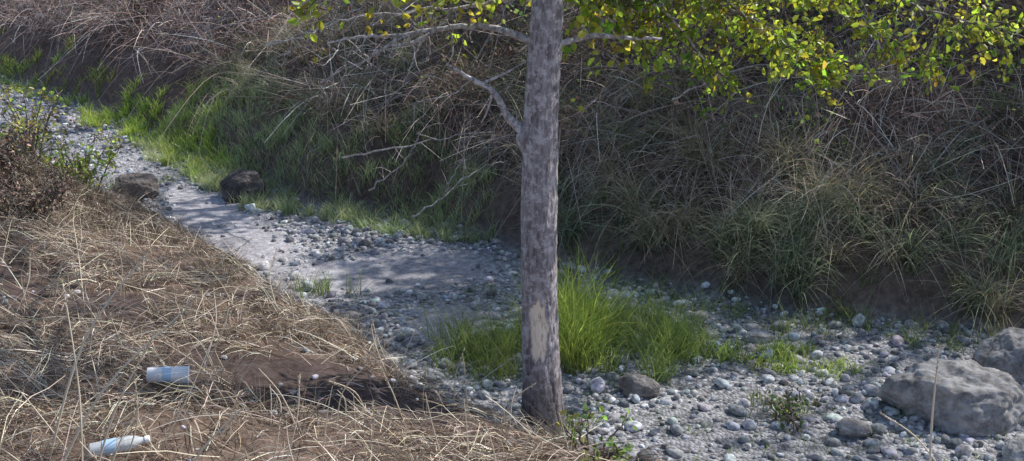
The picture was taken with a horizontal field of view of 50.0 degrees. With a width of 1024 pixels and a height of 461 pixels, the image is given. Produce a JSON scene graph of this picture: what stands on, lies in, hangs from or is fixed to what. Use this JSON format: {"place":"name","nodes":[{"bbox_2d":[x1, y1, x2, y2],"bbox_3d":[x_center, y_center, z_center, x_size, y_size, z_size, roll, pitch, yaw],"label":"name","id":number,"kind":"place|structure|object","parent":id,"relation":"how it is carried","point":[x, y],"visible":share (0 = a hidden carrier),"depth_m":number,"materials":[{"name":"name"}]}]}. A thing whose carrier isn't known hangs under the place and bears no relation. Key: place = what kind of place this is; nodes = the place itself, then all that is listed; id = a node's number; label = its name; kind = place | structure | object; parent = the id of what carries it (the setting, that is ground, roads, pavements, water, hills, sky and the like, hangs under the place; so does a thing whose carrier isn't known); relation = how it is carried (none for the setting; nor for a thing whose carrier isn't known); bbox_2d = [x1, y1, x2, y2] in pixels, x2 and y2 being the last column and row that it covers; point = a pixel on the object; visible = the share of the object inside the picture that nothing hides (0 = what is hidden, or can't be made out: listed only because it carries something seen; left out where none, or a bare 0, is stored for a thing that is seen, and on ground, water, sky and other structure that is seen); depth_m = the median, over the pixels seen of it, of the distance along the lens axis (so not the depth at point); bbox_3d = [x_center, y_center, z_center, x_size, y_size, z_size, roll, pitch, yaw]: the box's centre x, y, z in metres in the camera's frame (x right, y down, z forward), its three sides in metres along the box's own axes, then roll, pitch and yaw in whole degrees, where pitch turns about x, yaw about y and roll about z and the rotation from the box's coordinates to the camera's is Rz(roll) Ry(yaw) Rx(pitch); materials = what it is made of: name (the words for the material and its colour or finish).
{"place":"outdoors","nodes":[
{"label":"outdoors","id":0,"kind":"place"},
{"bbox_2d":[0,0,1023,460],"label":"ground","id":1,"kind":"structure","parent":0,"point":[410,266],"depth_m":10.15,"materials":[{"name":"soil"}]},
{"bbox_2d":[0,95,48,159],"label":"green herb","id":2,"kind":"object","parent":1,"relation":"on","point":[2,126],"visible":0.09,"depth_m":12.07,"materials":[{"name":"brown plant"}]},
{"bbox_2d":[0,82,70,166],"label":"green herb","id":3,"kind":"object","parent":1,"relation":"on","point":[39,109],"visible":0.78,"depth_m":11.42,"materials":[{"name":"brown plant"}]},
{"bbox_2d":[0,156,85,220],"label":"dry shrub","id":4,"kind":"object","parent":1,"relation":"on","point":[41,196],"visible":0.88,"depth_m":10.20,"materials":[{"name":"brown plant"}]},
{"bbox_2d":[0,114,87,174],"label":"dry shrub","id":5,"kind":"object","parent":1,"relation":"on","point":[5,154],"visible":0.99,"depth_m":10.56,"materials":[{"name":"brown plant"}]},
{"bbox_2d":[36,126,131,189],"bbox_3d":[-4.658,-0.689,11.884,1.126,0.759,1.148,0,17,0],"label":"green herb","id":6,"kind":"object","parent":1,"relation":"on","point":[88,174],"visible":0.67,"depth_m":11.80,"materials":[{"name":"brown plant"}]},
{"bbox_2d":[102,189,125,198],"bbox_3d":[-4.896,-0.361,13.191,0.484,0.257,0.358,0,17,0],"label":"boulder","id":7,"kind":"object","parent":1,"relation":"on","point":[114,194],"visible":0.09,"depth_m":13.16,"materials":[{"name":"grey stone"}]},
{"bbox_2d":[88,435,150,457],"bbox_3d":[-1.940,1.059,5.428,0.290,0.074,0.088,-10,18,-12],"label":"plastic bottle","id":8,"kind":"object","parent":1,"relation":"on","point":[123,445],"visible":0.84,"depth_m":5.40,"materials":[{"name":"plastic"}]},
{"bbox_2d":[112,172,159,201],"bbox_3d":[-4.561,-0.478,13.416,0.492,0.422,0.469,0,17,0],"label":"boulder","id":9,"kind":"object","parent":1,"relation":"on","point":[147,182],"visible":0.6,"depth_m":13.30,"materials":[{"name":"grey stone"}]},
{"bbox_2d":[146,366,189,384],"bbox_3d":[-2.033,0.855,6.495,0.240,0.115,0.115,2,16,-13],"label":"paper cup","id":10,"kind":"object","parent":1,"relation":"on","point":[177,373],"visible":0.94,"depth_m":6.46,"materials":[{"name":"paper"}]},
{"bbox_2d":[220,168,267,202],"bbox_3d":[-3.305,-0.479,13.552,0.563,0.525,0.494,0,17,0],"label":"boulder","id":11,"kind":"object","parent":1,"relation":"on","point":[237,182],"visible":0.76,"depth_m":13.39,"materials":[{"name":"grey stone"}]},
{"bbox_2d":[0,132,940,460],"bbox_3d":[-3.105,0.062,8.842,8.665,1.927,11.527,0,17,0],"label":"dry straw grass","id":12,"kind":"structure","parent":1,"relation":"on","point":[144,216],"depth_m":7.45,"materials":[{"name":"beige plant"}]},
{"bbox_2d":[0,0,1023,314],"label":"dead bramble thicket","id":13,"kind":"object","parent":1,"relation":"on","point":[122,6],"visible":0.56,"depth_m":11.68,"materials":[{"name":"brown plant"}]},
{"bbox_2d":[10,0,1023,166],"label":"bramble leaves","id":14,"kind":"object","parent":13,"relation":"attached to","point":[849,76],"visible":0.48,"depth_m":10.77,"materials":[{"name":"green plant"}]},
{"bbox_2d":[0,26,1023,460],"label":"green grass","id":15,"kind":"structure","parent":1,"relation":"on","point":[590,322],"depth_m":11.69,"materials":[{"name":"green plant"}]},
{"bbox_2d":[0,75,1023,460],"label":"creek cobbles","id":16,"kind":"object","parent":1,"relation":"on","point":[598,385],"visible":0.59,"depth_m":8.90,"materials":[{"name":"grey stone"}]},
{"bbox_2d":[266,0,769,217],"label":"fallen branches","id":17,"kind":"object","parent":1,"relation":"on","point":[461,179],"visible":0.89,"depth_m":11.97,"materials":[{"name":"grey wood"}]},
{"bbox_2d":[555,403,636,460],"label":"alder seedling","id":18,"kind":"object","parent":1,"relation":"on","point":[616,452],"visible":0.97,"depth_m":6.54,"materials":[{"name":"green plant"}]},
{"bbox_2d":[189,0,1023,341],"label":"tussock grass","id":19,"kind":"structure","parent":1,"relation":"on","point":[813,218],"depth_m":10.50,"materials":[{"name":"green plant"}]},
{"bbox_2d":[617,373,660,397],"bbox_3d":[0.939,1.166,8.135,0.320,0.189,0.245,0,17,0],"label":"boulder","id":20,"kind":"object","parent":1,"relation":"on","point":[643,386],"visible":0.86,"depth_m":8.06,"materials":[{"name":"grey stone"}]},
{"bbox_2d":[261,0,1023,437],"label":"alder tree","id":21,"kind":"object","parent":1,"relation":"on","point":[537,128],"visible":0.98,"depth_m":7.39,"materials":[{"name":"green plant"}]},
{"bbox_2d":[741,328,774,343],"bbox_3d":[2.046,0.901,9.159,0.280,0.138,0.195,0,17,0],"label":"boulder","id":22,"kind":"object","parent":1,"relation":"on","point":[758,333],"visible":0.88,"depth_m":9.10,"materials":[{"name":"grey stone"}]},
{"bbox_2d":[755,380,808,435],"bbox_3d":[1.948,1.256,7.688,0.383,0.231,0.526,-6,18,-19],"label":"alder seedling","id":23,"kind":"object","parent":1,"relation":"on","point":[785,409],"visible":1,"depth_m":7.68,"materials":[{"name":"green plant"}]},
{"bbox_2d":[778,0,864,29],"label":"hazel shrub","id":24,"kind":"object","parent":1,"relation":"on","point":[787,1],"visible":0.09,"depth_m":11.89,"materials":[{"name":"green plant"}]},
{"bbox_2d":[837,418,871,437],"bbox_3d":[2.361,1.372,7.554,0.253,0.132,0.198,0,17,0],"label":"boulder","id":25,"kind":"object","parent":1,"relation":"on","point":[852,428],"visible":0.99,"depth_m":7.50,"materials":[{"name":"grey stone"}]},
{"bbox_2d":[878,358,1023,435],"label":"boulder","id":26,"kind":"object","parent":1,"relation":"on","point":[973,398],"visible":0.91,"depth_m":7.61,"materials":[{"name":"grey stone"}]},
{"bbox_2d":[973,327,1023,383],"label":"boulder","id":27,"kind":"object","parent":1,"relation":"on","point":[1000,352],"visible":0.64,"depth_m":8.37,"materials":[{"name":"grey stone"}]},
{"bbox_2d":[984,0,1023,31],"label":"hazel shrub","id":28,"kind":"object","parent":1,"relation":"on","point":[1017,15],"visible":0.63,"depth_m":10.41,"materials":[{"name":"green plant"}]},
{"bbox_2d":[1002,433,1023,460],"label":"boulder","id":29,"kind":"object","parent":1,"relation":"on","point":[1012,449],"visible":1,"depth_m":7.11,"materials":[{"name":"grey stone"}]}
]}

